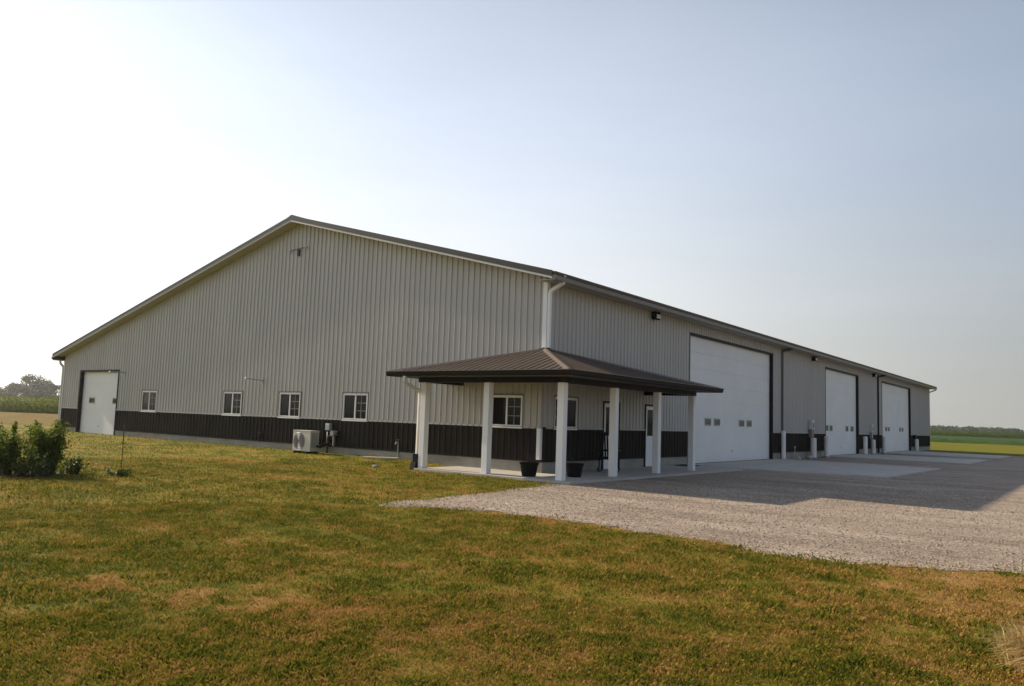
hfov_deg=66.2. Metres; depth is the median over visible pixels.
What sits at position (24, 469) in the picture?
weed clump
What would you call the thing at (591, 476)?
porch slab
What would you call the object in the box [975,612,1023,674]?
dry grass tussock
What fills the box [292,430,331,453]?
heat pump
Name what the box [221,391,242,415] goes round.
window
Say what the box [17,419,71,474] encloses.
leafy bush
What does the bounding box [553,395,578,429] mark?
window
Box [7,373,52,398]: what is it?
field tree
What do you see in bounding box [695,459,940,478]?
concrete apron
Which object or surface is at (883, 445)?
bollard
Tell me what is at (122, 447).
metal stake
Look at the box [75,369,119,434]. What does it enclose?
overhead door
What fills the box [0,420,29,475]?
leafy bush
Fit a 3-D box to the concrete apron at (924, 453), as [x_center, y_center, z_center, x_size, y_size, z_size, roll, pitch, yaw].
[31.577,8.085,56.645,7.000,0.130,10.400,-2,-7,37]
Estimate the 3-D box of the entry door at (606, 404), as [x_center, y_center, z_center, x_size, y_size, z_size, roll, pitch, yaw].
[3.132,2.935,24.990,0.120,2.130,1.060,-2,-7,37]
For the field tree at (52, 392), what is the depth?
369.69 m
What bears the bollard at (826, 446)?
on the gravel driveway
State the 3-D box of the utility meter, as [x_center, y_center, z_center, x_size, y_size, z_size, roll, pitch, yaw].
[-6.244,3.359,27.084,0.627,1.140,0.269,-2,-7,37]
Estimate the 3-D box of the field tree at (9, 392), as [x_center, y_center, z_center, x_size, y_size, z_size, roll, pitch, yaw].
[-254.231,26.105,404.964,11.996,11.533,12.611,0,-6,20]
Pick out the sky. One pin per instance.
(844, 179)
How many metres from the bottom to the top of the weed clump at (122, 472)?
0.255 m
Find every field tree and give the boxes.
[0,387,12,396]
[2,383,29,397]
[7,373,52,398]
[30,379,56,398]
[45,384,59,397]
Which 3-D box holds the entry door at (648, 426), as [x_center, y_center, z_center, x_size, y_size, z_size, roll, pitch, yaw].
[4.827,3.208,27.226,0.120,2.130,1.060,-2,-7,37]
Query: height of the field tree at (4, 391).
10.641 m
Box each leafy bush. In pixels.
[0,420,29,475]
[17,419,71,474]
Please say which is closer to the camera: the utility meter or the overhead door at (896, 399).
the utility meter
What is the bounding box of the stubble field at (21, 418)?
[0,411,57,425]
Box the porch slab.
[414,465,742,484]
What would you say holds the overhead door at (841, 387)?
in the metal barn
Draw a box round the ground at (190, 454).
[0,424,1023,685]
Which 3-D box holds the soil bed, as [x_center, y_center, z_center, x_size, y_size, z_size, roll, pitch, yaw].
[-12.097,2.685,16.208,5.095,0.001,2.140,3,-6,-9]
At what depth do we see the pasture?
85.04 m
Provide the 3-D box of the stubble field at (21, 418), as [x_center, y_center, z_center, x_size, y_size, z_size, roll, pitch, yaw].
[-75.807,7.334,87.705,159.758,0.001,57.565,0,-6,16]
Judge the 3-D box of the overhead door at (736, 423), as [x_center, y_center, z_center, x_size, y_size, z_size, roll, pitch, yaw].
[9.444,2.524,33.505,0.218,4.994,9.440,-2,-7,37]
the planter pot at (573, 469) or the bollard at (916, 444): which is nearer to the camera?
the planter pot at (573, 469)
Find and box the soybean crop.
[930,435,1023,445]
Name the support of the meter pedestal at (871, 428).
attached to the metal barn
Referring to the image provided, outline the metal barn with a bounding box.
[51,215,936,480]
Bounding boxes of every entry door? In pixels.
[602,401,620,469]
[644,404,652,466]
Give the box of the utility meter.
[325,423,339,452]
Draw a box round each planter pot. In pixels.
[519,454,538,476]
[566,458,583,476]
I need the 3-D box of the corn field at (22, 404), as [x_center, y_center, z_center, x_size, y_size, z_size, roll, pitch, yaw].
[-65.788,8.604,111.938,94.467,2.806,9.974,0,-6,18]
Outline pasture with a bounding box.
[924,442,1023,455]
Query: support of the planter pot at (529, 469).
on the porch slab
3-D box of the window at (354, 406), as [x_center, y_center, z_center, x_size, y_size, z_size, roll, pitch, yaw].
[-5.337,2.165,26.723,1.320,0.990,0.065,-2,-7,37]
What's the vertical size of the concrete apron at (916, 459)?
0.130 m
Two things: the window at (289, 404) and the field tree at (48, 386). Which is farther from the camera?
the field tree at (48, 386)
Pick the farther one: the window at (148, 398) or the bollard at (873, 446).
the bollard at (873, 446)
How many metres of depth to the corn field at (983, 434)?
273.99 m
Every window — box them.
[140,390,157,411]
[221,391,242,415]
[277,391,301,418]
[341,392,368,421]
[492,394,523,428]
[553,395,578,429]
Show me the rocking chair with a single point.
(602, 451)
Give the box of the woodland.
[57,396,1023,434]
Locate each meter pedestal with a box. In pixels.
[808,420,814,437]
[869,424,873,439]
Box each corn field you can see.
[0,393,59,413]
[930,429,1023,438]
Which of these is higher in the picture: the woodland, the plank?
the woodland
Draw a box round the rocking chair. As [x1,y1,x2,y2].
[597,432,620,472]
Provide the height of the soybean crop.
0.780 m
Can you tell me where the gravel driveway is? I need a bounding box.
[376,451,1023,573]
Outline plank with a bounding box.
[363,456,399,458]
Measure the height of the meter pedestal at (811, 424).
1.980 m
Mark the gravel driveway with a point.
(1003, 478)
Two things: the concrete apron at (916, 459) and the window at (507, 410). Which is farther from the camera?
the concrete apron at (916, 459)
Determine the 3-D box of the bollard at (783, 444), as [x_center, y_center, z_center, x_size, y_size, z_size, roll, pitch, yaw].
[12.880,4.903,37.229,0.260,1.480,0.260,-2,-7,37]
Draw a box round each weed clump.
[3,448,61,476]
[59,456,89,473]
[104,467,131,476]
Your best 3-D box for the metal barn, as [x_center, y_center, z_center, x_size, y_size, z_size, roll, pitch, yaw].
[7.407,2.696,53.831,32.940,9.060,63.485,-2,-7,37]
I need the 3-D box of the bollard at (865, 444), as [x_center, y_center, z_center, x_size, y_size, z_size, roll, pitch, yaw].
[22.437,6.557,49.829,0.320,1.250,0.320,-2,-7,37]
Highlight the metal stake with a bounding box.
[121,427,124,467]
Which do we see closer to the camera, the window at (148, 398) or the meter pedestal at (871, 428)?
the window at (148, 398)
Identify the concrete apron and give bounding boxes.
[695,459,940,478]
[823,454,988,464]
[881,451,1011,458]
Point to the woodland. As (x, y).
(976, 429)
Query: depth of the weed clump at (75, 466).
17.37 m
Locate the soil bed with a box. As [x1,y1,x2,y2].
[0,471,68,477]
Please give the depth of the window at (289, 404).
28.86 m
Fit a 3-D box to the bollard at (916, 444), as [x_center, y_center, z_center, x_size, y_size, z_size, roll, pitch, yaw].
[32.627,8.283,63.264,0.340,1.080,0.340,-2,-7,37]
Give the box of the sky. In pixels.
[0,0,1023,430]
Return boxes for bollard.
[781,431,785,458]
[810,438,816,458]
[824,436,829,457]
[863,436,867,453]
[871,439,875,453]
[882,437,886,453]
[915,439,918,450]
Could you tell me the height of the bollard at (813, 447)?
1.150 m
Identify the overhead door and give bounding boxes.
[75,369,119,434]
[687,332,772,463]
[825,367,858,454]
[881,381,910,451]

